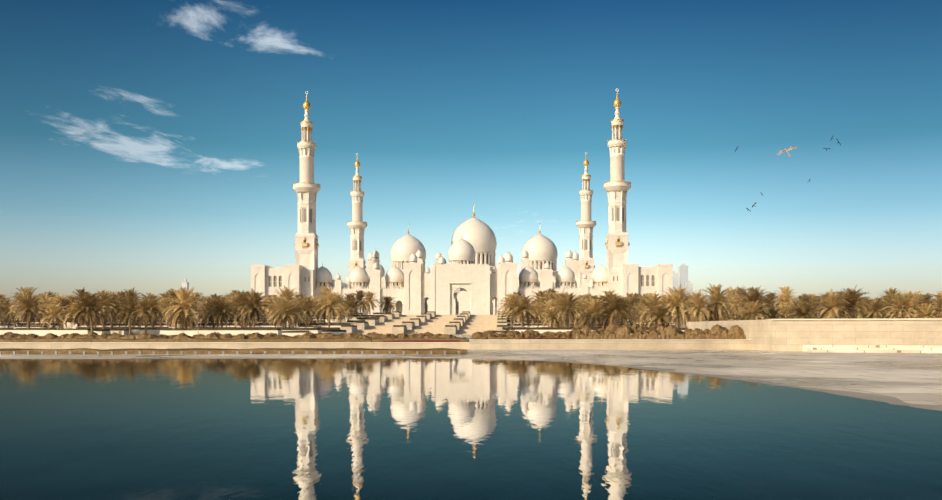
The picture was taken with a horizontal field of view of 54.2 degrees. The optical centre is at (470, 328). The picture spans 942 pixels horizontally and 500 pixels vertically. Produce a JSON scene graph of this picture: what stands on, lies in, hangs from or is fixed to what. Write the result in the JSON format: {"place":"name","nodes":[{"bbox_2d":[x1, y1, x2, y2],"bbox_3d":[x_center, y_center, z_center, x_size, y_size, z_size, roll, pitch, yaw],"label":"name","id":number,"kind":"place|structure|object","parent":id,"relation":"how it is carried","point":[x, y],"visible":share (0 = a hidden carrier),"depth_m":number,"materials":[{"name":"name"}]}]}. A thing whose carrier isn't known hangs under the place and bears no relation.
{"place":"outdoors","nodes":[
{"label":"outdoors","id":0,"kind":"place"},
{"bbox_2d":[11,264,706,310],"bbox_3d":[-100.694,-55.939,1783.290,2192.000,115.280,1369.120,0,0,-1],"label":"buildings","id":1,"kind":"structure","parent":0,"point":[680,276],"depth_m":1605.44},
{"bbox_2d":[0,358,941,499],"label":"pool water","id":2,"kind":"structure","parent":0,"point":[304,429],"depth_m":14.73,"materials":[{"name":"liquid"}]},
{"bbox_2d":[0,334,941,410],"bbox_3d":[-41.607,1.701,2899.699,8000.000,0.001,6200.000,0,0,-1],"label":"ground","id":3,"kind":"structure","parent":0,"point":[913,378],"depth_m":47.77,"materials":[{"name":"stone"}]},
{"bbox_2d":[0,298,22,327],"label":"palm","id":4,"kind":"object","parent":3,"relation":"on","point":[7,316],"visible":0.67,"depth_m":259.21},
{"bbox_2d":[6,286,46,323],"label":"palm","id":5,"kind":"object","parent":3,"relation":"on","point":[25,292],"visible":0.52,"depth_m":238.32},
{"bbox_2d":[7,295,49,328],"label":"palm","id":6,"kind":"object","parent":3,"relation":"on","point":[28,302],"visible":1,"depth_m":216.99,"materials":[{"name":"plant"}]},
{"bbox_2d":[35,303,69,328],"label":"palm","id":7,"kind":"object","parent":3,"relation":"on","point":[54,310],"visible":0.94,"depth_m":233.34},
{"bbox_2d":[56,300,94,328],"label":"palm","id":8,"kind":"object","parent":3,"relation":"on","point":[82,317],"visible":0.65,"depth_m":209.59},
{"bbox_2d":[70,292,113,331],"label":"palm","id":9,"kind":"object","parent":3,"relation":"on","point":[88,301],"visible":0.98,"depth_m":208.48,"materials":[{"name":"plant"}]},
{"bbox_2d":[82,299,110,328],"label":"palm","id":10,"kind":"object","parent":3,"relation":"on","point":[94,325],"visible":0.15,"depth_m":241.25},
{"bbox_2d":[90,290,121,328],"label":"palm","id":11,"kind":"object","parent":3,"relation":"on","point":[104,295],"visible":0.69,"depth_m":230.21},
{"bbox_2d":[100,289,129,328],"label":"palm","id":12,"kind":"object","parent":3,"relation":"on","point":[115,303],"visible":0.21,"depth_m":254.95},
{"bbox_2d":[116,297,144,334],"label":"palm","id":13,"kind":"object","parent":3,"relation":"on","point":[131,302],"visible":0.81,"depth_m":230.83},
{"bbox_2d":[126,296,162,332],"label":"palm","id":14,"kind":"object","parent":3,"relation":"on","point":[145,305],"visible":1,"depth_m":216.66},
{"bbox_2d":[136,290,166,327],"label":"palm","id":15,"kind":"object","parent":3,"relation":"on","point":[155,298],"visible":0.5,"depth_m":253.41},
{"bbox_2d":[157,298,191,327],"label":"palm","id":16,"kind":"object","parent":3,"relation":"on","point":[171,304],"visible":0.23,"depth_m":229.33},
{"bbox_2d":[162,307,193,327],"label":"palm","id":17,"kind":"object","parent":3,"relation":"on","point":[179,322],"visible":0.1,"depth_m":254.46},
{"bbox_2d":[161,287,206,328],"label":"palm","id":18,"kind":"object","parent":3,"relation":"on","point":[185,296],"visible":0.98,"depth_m":212.17,"materials":[{"name":"plant"}]},
{"bbox_2d":[196,299,224,327],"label":"palm","id":19,"kind":"object","parent":3,"relation":"on","point":[208,302],"visible":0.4,"depth_m":235.61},
{"bbox_2d":[204,299,237,327],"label":"palm","id":20,"kind":"object","parent":3,"relation":"on","point":[219,306],"visible":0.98,"depth_m":217.62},
{"bbox_2d":[0,351,459,353],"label":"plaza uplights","id":21,"kind":"object","parent":3,"relation":"on","point":[112,352],"visible":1,"depth_m":61.12,"materials":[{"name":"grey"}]},
{"bbox_2d":[224,290,262,327],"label":"palm","id":22,"kind":"object","parent":3,"relation":"on","point":[238,297],"visible":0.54,"depth_m":238.65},
{"bbox_2d":[231,306,257,327],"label":"palm","id":23,"kind":"object","parent":3,"relation":"on","point":[244,324],"visible":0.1,"depth_m":255.40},
{"bbox_2d":[234,290,271,327],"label":"palm","id":24,"kind":"object","parent":3,"relation":"on","point":[253,297],"visible":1,"depth_m":216.36,"materials":[{"name":"plant"}]},
{"bbox_2d":[262,298,275,327],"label":"palm","id":25,"kind":"object","parent":3,"relation":"on","point":[268,303],"visible":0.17,"depth_m":260.88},
{"bbox_2d":[263,294,289,327],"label":"palm","id":26,"kind":"object","parent":3,"relation":"on","point":[278,299],"visible":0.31,"depth_m":239.57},
{"bbox_2d":[267,297,303,327],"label":"palm","id":27,"kind":"object","parent":3,"relation":"on","point":[285,313],"visible":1,"depth_m":211.45,"materials":[{"name":"plant"}]},
{"bbox_2d":[277,299,311,327],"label":"palm","id":28,"kind":"object","parent":3,"relation":"on","point":[299,312],"visible":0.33,"depth_m":231.96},
{"bbox_2d":[0,311,932,335],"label":"terraces","id":29,"kind":"object","parent":3,"relation":"on","point":[398,322],"visible":0.38,"depth_m":299.66,"materials":[{"name":"stone"}]},
{"bbox_2d":[34,296,56,325],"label":"palm","id":30,"kind":"object","parent":29,"relation":"on","point":[47,301],"visible":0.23,"depth_m":301.96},
{"bbox_2d":[49,295,71,312],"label":"palm","id":31,"kind":"object","parent":29,"relation":"on","point":[59,297],"visible":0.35,"depth_m":323.16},
{"bbox_2d":[52,298,72,328],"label":"palm","id":32,"kind":"object","parent":29,"relation":"on","point":[64,302],"visible":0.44,"depth_m":282.05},
{"bbox_2d":[72,287,88,297],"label":"palm","id":33,"kind":"object","parent":29,"relation":"on","point":[82,293],"visible":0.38,"depth_m":419.16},
{"bbox_2d":[104,298,127,326],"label":"palm","id":34,"kind":"object","parent":29,"relation":"on","point":[115,310],"visible":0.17,"depth_m":283.95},
{"bbox_2d":[117,287,141,326],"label":"palm","id":35,"kind":"object","parent":29,"relation":"on","point":[130,293],"visible":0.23,"depth_m":298.35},
{"bbox_2d":[150,296,169,326],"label":"palm","id":36,"kind":"object","parent":29,"relation":"on","point":[162,306],"visible":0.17,"depth_m":296.07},
{"bbox_2d":[163,289,178,307],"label":"palm","id":37,"kind":"object","parent":29,"relation":"on","point":[171,293],"visible":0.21,"depth_m":393.37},
{"bbox_2d":[194,300,216,326],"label":"palm","id":38,"kind":"object","parent":29,"relation":"on","point":[200,315],"visible":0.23,"depth_m":281.40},
{"bbox_2d":[203,295,224,325],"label":"palm","id":39,"kind":"object","parent":29,"relation":"on","point":[215,298],"visible":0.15,"depth_m":302.82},
{"bbox_2d":[223,293,236,326],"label":"palm","id":40,"kind":"object","parent":29,"relation":"on","point":[230,300],"visible":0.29,"depth_m":298.99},
{"bbox_2d":[258,295,276,316],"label":"palm","id":41,"kind":"object","parent":29,"relation":"on","point":[265,298],"visible":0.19,"depth_m":329.72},
{"bbox_2d":[268,286,301,326],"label":"palm","id":42,"kind":"object","parent":29,"relation":"on","point":[287,294],"visible":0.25,"depth_m":276.90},
{"bbox_2d":[293,91,320,297],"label":"minaret","id":43,"kind":"object","parent":29,"relation":"on","point":[307,189],"visible":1,"depth_m":448.89,"materials":[{"name":"stone"}]},
{"bbox_2d":[297,295,322,327],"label":"palm","id":44,"kind":"object","parent":29,"relation":"on","point":[309,305],"visible":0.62,"depth_m":279.70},
{"bbox_2d":[314,303,335,322],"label":"palm","id":45,"kind":"object","parent":29,"relation":"on","point":[322,315],"visible":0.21,"depth_m":303.61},
{"bbox_2d":[315,285,335,317],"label":"palm","id":46,"kind":"object","parent":29,"relation":"on","point":[324,289],"visible":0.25,"depth_m":372.55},
{"bbox_2d":[313,290,348,326],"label":"palm","id":47,"kind":"object","parent":29,"relation":"on","point":[330,300],"visible":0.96,"depth_m":280.69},
{"bbox_2d":[336,294,345,306],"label":"palm","id":48,"kind":"object","parent":29,"relation":"on","point":[339,299],"visible":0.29,"depth_m":395.60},
{"bbox_2d":[332,306,350,322],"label":"palm","id":49,"kind":"object","parent":29,"relation":"on","point":[343,312],"visible":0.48,"depth_m":324.42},
{"bbox_2d":[338,292,357,318],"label":"palm","id":50,"kind":"object","parent":29,"relation":"on","point":[350,296],"visible":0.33,"depth_m":375.72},
{"bbox_2d":[341,298,359,319],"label":"palm","id":51,"kind":"object","parent":29,"relation":"on","point":[349,303],"visible":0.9,"depth_m":345.44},
{"bbox_2d":[347,153,366,273],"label":"minaret","id":52,"kind":"object","parent":29,"relation":"on","point":[357,225],"visible":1,"depth_m":610.12,"materials":[{"name":"stone"}]},
{"bbox_2d":[353,290,369,316],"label":"palm","id":53,"kind":"object","parent":29,"relation":"on","point":[359,295],"visible":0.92,"depth_m":374.08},
{"bbox_2d":[362,291,378,313],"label":"palm","id":54,"kind":"object","parent":29,"relation":"on","point":[371,294],"visible":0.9,"depth_m":415.30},
{"bbox_2d":[376,295,398,312],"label":"palm","id":55,"kind":"object","parent":29,"relation":"on","point":[387,299],"visible":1,"depth_m":423.17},
{"bbox_2d":[14,261,818,314],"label":"mosque","id":56,"kind":"structure","parent":29,"relation":"on","point":[623,280],"depth_m":445.05,"materials":[{"name":"stone"}]},
{"bbox_2d":[332,203,588,314],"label":"mosque hall","id":57,"kind":"structure","parent":29,"relation":"on","point":[539,250],"depth_m":658.97,"materials":[{"name":"stone"}]},
{"bbox_2d":[404,232,517,314],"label":"mosque entrance","id":58,"kind":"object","parent":29,"relation":"on","point":[441,286],"depth_m":442.94,"materials":[{"name":"stone"}]},
{"bbox_2d":[497,293,521,326],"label":"palm","id":59,"kind":"object","parent":29,"relation":"on","point":[509,298],"visible":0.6,"depth_m":297.37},
{"bbox_2d":[528,289,547,307],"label":"palm","id":60,"kind":"object","parent":29,"relation":"on","point":[540,292],"visible":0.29,"depth_m":366.66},
{"bbox_2d":[529,301,548,326],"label":"palm","id":61,"kind":"object","parent":29,"relation":"on","point":[540,306],"visible":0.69,"depth_m":274.46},
{"bbox_2d":[530,296,549,319],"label":"palm","id":62,"kind":"object","parent":29,"relation":"on","point":[542,299],"visible":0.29,"depth_m":342.51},
{"bbox_2d":[542,299,554,326],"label":"palm","id":63,"kind":"object","parent":29,"relation":"on","point":[548,302],"visible":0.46,"depth_m":295.20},
{"bbox_2d":[542,291,554,306],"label":"palm","id":64,"kind":"object","parent":29,"relation":"on","point":[548,294],"visible":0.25,"depth_m":345.37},
{"bbox_2d":[576,152,595,286],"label":"minaret","id":65,"kind":"object","parent":29,"relation":"on","point":[585,225],"visible":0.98,"depth_m":605.17,"materials":[{"name":"stone"}]},
{"bbox_2d":[601,290,617,297],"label":"palm","id":66,"kind":"object","parent":29,"relation":"on","point":[609,292],"visible":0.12,"depth_m":327.22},
{"bbox_2d":[603,88,630,290],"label":"minaret","id":67,"kind":"object","parent":29,"relation":"on","point":[617,187],"visible":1,"depth_m":444.19,"materials":[{"name":"stone"}]},
{"bbox_2d":[622,293,643,325],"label":"palm","id":68,"kind":"object","parent":29,"relation":"on","point":[632,297],"visible":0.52,"depth_m":281.35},
{"bbox_2d":[635,294,652,309],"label":"palm","id":69,"kind":"object","parent":29,"relation":"on","point":[643,301],"visible":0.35,"depth_m":323.48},
{"bbox_2d":[723,286,739,303],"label":"palm","id":70,"kind":"object","parent":29,"relation":"on","point":[733,291],"visible":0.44,"depth_m":395.55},
{"bbox_2d":[725,295,741,319],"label":"palm","id":71,"kind":"object","parent":29,"relation":"on","point":[730,303],"visible":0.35,"depth_m":298.61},
{"bbox_2d":[731,294,747,315],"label":"palm","id":72,"kind":"object","parent":29,"relation":"on","point":[739,305],"visible":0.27,"depth_m":273.98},
{"bbox_2d":[730,310,751,320],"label":"young palm","id":73,"kind":"object","parent":29,"relation":"on","point":[740,315],"visible":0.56,"depth_m":206.95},
{"bbox_2d":[735,287,746,303],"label":"palm","id":74,"kind":"object","parent":29,"relation":"on","point":[738,293],"visible":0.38,"depth_m":409.11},
{"bbox_2d":[765,292,779,308],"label":"palm","id":75,"kind":"object","parent":29,"relation":"on","point":[771,295],"visible":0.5,"depth_m":388.83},
{"bbox_2d":[774,304,792,318],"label":"palm","id":76,"kind":"object","parent":29,"relation":"on","point":[785,307],"visible":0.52,"depth_m":292.53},
{"bbox_2d":[773,291,794,309],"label":"palm","id":77,"kind":"object","parent":29,"relation":"on","point":[784,298],"visible":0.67,"depth_m":370.02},
{"bbox_2d":[776,286,796,305],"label":"palm","id":78,"kind":"object","parent":29,"relation":"on","point":[784,289],"visible":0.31,"depth_m":394.20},
{"bbox_2d":[789,295,813,313],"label":"palm","id":79,"kind":"object","parent":29,"relation":"on","point":[802,298],"visible":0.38,"depth_m":320.60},
{"bbox_2d":[807,296,822,317],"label":"palm","id":80,"kind":"object","parent":29,"relation":"on","point":[814,299],"visible":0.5,"depth_m":345.07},
{"bbox_2d":[812,293,839,318],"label":"palm","id":81,"kind":"object","parent":29,"relation":"on","point":[818,304],"visible":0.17,"depth_m":290.79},
{"bbox_2d":[855,298,870,318],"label":"palm","id":82,"kind":"object","parent":29,"relation":"on","point":[862,302],"visible":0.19,"depth_m":298.21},
{"bbox_2d":[880,287,897,301],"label":"palm","id":83,"kind":"object","parent":29,"relation":"on","point":[891,289],"visible":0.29,"depth_m":360.52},
{"bbox_2d":[0,318,941,353],"bbox_3d":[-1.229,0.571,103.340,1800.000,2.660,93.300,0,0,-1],"label":"plaza walls","id":84,"kind":"structure","parent":3,"relation":"on","point":[916,335],"depth_m":75.27,"materials":[{"name":"stone"},{"name":"sandstone"}]},
{"bbox_2d":[504,295,542,327],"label":"palm","id":85,"kind":"object","parent":3,"relation":"on","point":[521,304],"visible":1,"depth_m":210.85,"materials":[{"name":"plant"}]},
{"bbox_2d":[540,307,565,327],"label":"palm","id":86,"kind":"object","parent":3,"relation":"on","point":[550,312],"visible":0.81,"depth_m":237.69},
{"bbox_2d":[543,291,577,325],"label":"palm","id":87,"kind":"object","parent":3,"relation":"on","point":[558,296],"visible":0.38,"depth_m":259.58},
{"bbox_2d":[551,293,584,327],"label":"palm","id":88,"kind":"object","parent":3,"relation":"on","point":[568,300],"visible":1,"depth_m":204.72,"materials":[{"name":"plant"}]},
{"bbox_2d":[566,301,596,327],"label":"palm","id":89,"kind":"object","parent":3,"relation":"on","point":[583,309],"visible":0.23,"depth_m":232.59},
{"bbox_2d":[574,296,610,327],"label":"palm","id":90,"kind":"object","parent":3,"relation":"on","point":[593,307],"visible":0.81,"depth_m":214.06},
{"bbox_2d":[594,294,624,326],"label":"palm","id":91,"kind":"object","parent":3,"relation":"on","point":[603,300],"visible":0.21,"depth_m":236.52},
{"bbox_2d":[595,294,633,326],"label":"palm","id":92,"kind":"object","parent":3,"relation":"on","point":[615,304],"visible":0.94,"depth_m":208.84,"materials":[{"name":"plant"}]},
{"bbox_2d":[603,297,639,327],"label":"palm","id":93,"kind":"object","parent":3,"relation":"on","point":[626,301],"visible":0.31,"depth_m":256.52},
{"bbox_2d":[631,310,649,326],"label":"palm","id":94,"kind":"object","parent":3,"relation":"on","point":[637,320],"visible":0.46,"depth_m":258.89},
{"bbox_2d":[634,290,670,326],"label":"palm","id":95,"kind":"object","parent":3,"relation":"on","point":[652,299],"visible":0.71,"depth_m":227.60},
{"bbox_2d":[640,304,676,326],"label":"palm","id":96,"kind":"object","parent":3,"relation":"on","point":[657,310],"visible":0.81,"depth_m":209.35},
{"bbox_2d":[651,311,669,326],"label":"young palm","id":97,"kind":"object","parent":3,"relation":"on","point":[662,323],"visible":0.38,"depth_m":209.48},
{"bbox_2d":[660,295,679,322],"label":"palm","id":98,"kind":"object","parent":3,"relation":"on","point":[667,300],"visible":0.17,"depth_m":269.67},
{"bbox_2d":[657,283,693,327],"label":"palm","id":99,"kind":"object","parent":3,"relation":"on","point":[679,295],"visible":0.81,"depth_m":225.69,"materials":[{"name":"plant"}]},
{"bbox_2d":[669,301,697,327],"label":"palm","id":100,"kind":"object","parent":3,"relation":"on","point":[684,322],"visible":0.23,"depth_m":249.83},
{"bbox_2d":[682,289,714,324],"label":"palm","id":101,"kind":"object","parent":3,"relation":"on","point":[697,300],"visible":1,"depth_m":209.70,"materials":[{"name":"plant"}]},
{"bbox_2d":[697,309,726,320],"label":"palm","id":102,"kind":"object","parent":3,"relation":"on","point":[710,316],"visible":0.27,"depth_m":230.72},
{"bbox_2d":[702,283,737,320],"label":"palm","id":103,"kind":"object","parent":3,"relation":"on","point":[714,291],"visible":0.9,"depth_m":213.29,"materials":[{"name":"plant"}]},
{"bbox_2d":[718,310,734,320],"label":"palm","id":104,"kind":"object","parent":3,"relation":"on","point":[725,314],"visible":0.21,"depth_m":257.42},
{"bbox_2d":[734,301,769,319],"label":"palm","id":105,"kind":"object","parent":3,"relation":"on","point":[752,308],"visible":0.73,"depth_m":210.85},
{"bbox_2d":[732,286,774,319],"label":"palm","id":106,"kind":"object","parent":3,"relation":"on","point":[752,294],"visible":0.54,"depth_m":225.04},
{"bbox_2d":[757,297,773,319],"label":"palm","id":107,"kind":"object","parent":3,"relation":"on","point":[764,306],"visible":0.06,"depth_m":248.95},
{"bbox_2d":[764,306,786,318],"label":"palm","id":108,"kind":"object","parent":3,"relation":"on","point":[772,314],"visible":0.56,"depth_m":233.42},
{"bbox_2d":[784,299,811,318],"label":"palm","id":109,"kind":"object","parent":3,"relation":"on","point":[794,308],"visible":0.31,"depth_m":233.75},
{"bbox_2d":[784,302,821,318],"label":"palm","id":110,"kind":"object","parent":3,"relation":"on","point":[803,309],"visible":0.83,"depth_m":206.61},
{"bbox_2d":[810,289,851,318],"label":"palm","id":111,"kind":"object","parent":3,"relation":"on","point":[831,303],"visible":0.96,"depth_m":207.53,"materials":[{"name":"plant"}]},
{"bbox_2d":[835,295,868,318],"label":"palm","id":112,"kind":"object","parent":3,"relation":"on","point":[842,296],"visible":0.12,"depth_m":226.38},
{"bbox_2d":[835,287,873,318],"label":"palm","id":113,"kind":"object","parent":3,"relation":"on","point":[853,295],"visible":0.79,"depth_m":208.43,"materials":[{"name":"plant"}]},
{"bbox_2d":[861,299,891,318],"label":"palm","id":114,"kind":"object","parent":3,"relation":"on","point":[875,306],"visible":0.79,"depth_m":247.19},
{"bbox_2d":[880,292,904,318],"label":"palm","id":115,"kind":"object","parent":3,"relation":"on","point":[889,301],"visible":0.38,"depth_m":256.54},
{"bbox_2d":[880,291,920,318],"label":"palm","id":116,"kind":"object","parent":3,"relation":"on","point":[902,301],"visible":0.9,"depth_m":204.52,"materials":[{"name":"plant"}]},
{"bbox_2d":[892,290,929,318],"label":"palm","id":117,"kind":"object","parent":3,"relation":"on","point":[916,299],"visible":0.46,"depth_m":229.22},
{"bbox_2d":[911,304,940,317],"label":"palm","id":118,"kind":"object","parent":3,"relation":"on","point":[925,310],"visible":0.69,"depth_m":203.42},
{"bbox_2d":[914,291,938,317],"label":"palm","id":119,"kind":"object","parent":3,"relation":"on","point":[928,297],"visible":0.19,"depth_m":254.59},
{"bbox_2d":[925,295,941,317],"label":"palm","id":120,"kind":"object","parent":3,"relation":"on","point":[938,301],"visible":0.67,"depth_m":228.02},
{"bbox_2d":[0,0,941,310],"label":"sky","id":121,"kind":"structure","parent":0,"point":[147,146],"materials":[{"name":"blue"}]},
{"bbox_2d":[776,147,796,155],"bbox_3d":[20.724,-11.594,60.244,1.597,0.719,0.168,-20,-25,-9],"label":"bird","id":122,"kind":"object","parent":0,"point":[785,150],"visible":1,"depth_m":60.25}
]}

